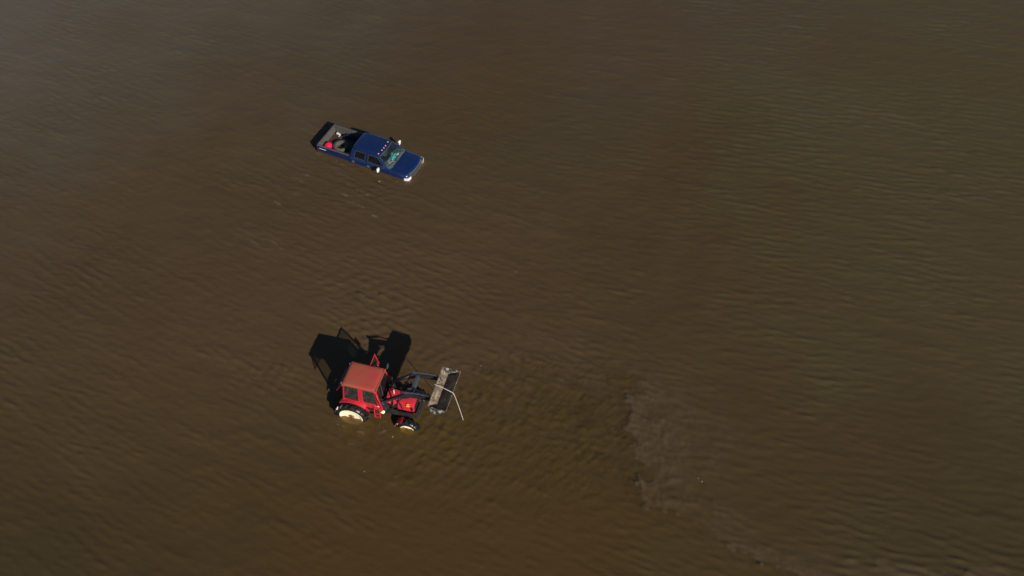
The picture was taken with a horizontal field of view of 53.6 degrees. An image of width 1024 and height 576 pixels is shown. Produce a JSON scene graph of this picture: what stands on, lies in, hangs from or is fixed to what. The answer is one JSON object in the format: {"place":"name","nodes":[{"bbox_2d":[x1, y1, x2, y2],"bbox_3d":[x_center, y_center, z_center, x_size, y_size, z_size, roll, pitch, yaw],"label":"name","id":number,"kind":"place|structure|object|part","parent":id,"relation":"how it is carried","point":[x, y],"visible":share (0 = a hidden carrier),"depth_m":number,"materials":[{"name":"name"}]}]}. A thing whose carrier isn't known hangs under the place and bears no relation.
{"place":"outdoors","nodes":[
{"label":"outdoors","id":0,"kind":"place"},
{"bbox_2d":[388,152,395,159],"bbox_3d":[-6.789,-7.498,57.672,0.380,0.102,0.638,8,51,6],"label":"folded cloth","id":1,"kind":"object","parent":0,"point":[392,156],"visible":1,"depth_m":57.63,"materials":[{"name":"teal fabric"}]},
{"bbox_2d":[0,0,1023,575],"bbox_3d":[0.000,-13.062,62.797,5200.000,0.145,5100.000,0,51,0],"label":"water","id":2,"kind":"structure","parent":0,"point":[698,286],"depth_m":52.14,"materials":[{"name":"brown liquid"}]},
{"bbox_3d":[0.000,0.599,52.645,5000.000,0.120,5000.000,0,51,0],"label":"riverbed","id":3,"kind":"structure","parent":0,"visible":0},
{"bbox_2d":[317,124,423,180],"bbox_3d":[-8.130,-7.675,58.294,6.280,1.916,2.720,20,53,15],"label":"pickup truck","id":4,"kind":"object","parent":3,"relation":"on","point":[369,151],"visible":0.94,"depth_m":57.62,"materials":[{"name":"blue paint"}]},
{"bbox_2d":[324,142,332,147],"bbox_3d":[-10.619,-8.256,58.599,0.470,0.365,0.470,20,53,15],"label":"red drum","id":5,"kind":"object","parent":4,"relation":"on","point":[328,144],"visible":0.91,"depth_m":58.46,"materials":[{"name":"plastic"}]},
{"bbox_2d":[333,140,348,152],"bbox_3d":[-9.884,-8.178,58.610,0.884,0.250,0.884,21,56,13],"label":"spare tyre","id":6,"kind":"object","parent":4,"relation":"on","point":[341,142],"visible":0.94,"depth_m":58.52,"materials":[{"name":"rubber"}]},
{"bbox_3d":[-8.685,-7.253,57.692,0.975,1.320,0.318,20,53,15],"label":"door","id":7,"kind":"part","parent":4,"relation":"part of","materials":[{"name":"blue paint"}]},
{"bbox_3d":[-7.668,-6.890,57.394,1.256,1.320,0.318,20,53,15],"label":"door","id":8,"kind":"part","parent":4,"relation":"part of","materials":[{"name":"blue paint"}]},
{"bbox_3d":[-6.934,-8.118,58.405,1.256,1.320,0.318,20,53,15],"label":"door","id":9,"kind":"part","parent":4,"relation":"part of","materials":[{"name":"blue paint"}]},
{"bbox_2d":[334,354,459,430],"bbox_3d":[-5.210,4.833,46.938,5.565,3.360,2.868,12,52,9],"label":"farm tractor","id":10,"kind":"object","parent":3,"relation":"on","point":[372,387],"visible":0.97,"depth_m":46.34,"materials":[{"name":"metal"}]},
{"bbox_3d":[-6.438,5.080,46.159,0.919,1.210,0.163,12,52,9],"label":"door","id":11,"kind":"part","parent":10,"relation":"part of","materials":[{"name":"red metal"}]},
{"bbox_3d":[-6.443,3.586,47.389,0.140,1.210,1.094,12,52,9],"label":"door","id":12,"kind":"part","parent":10,"relation":"part of","materials":[{"name":"red metal"}]}
]}

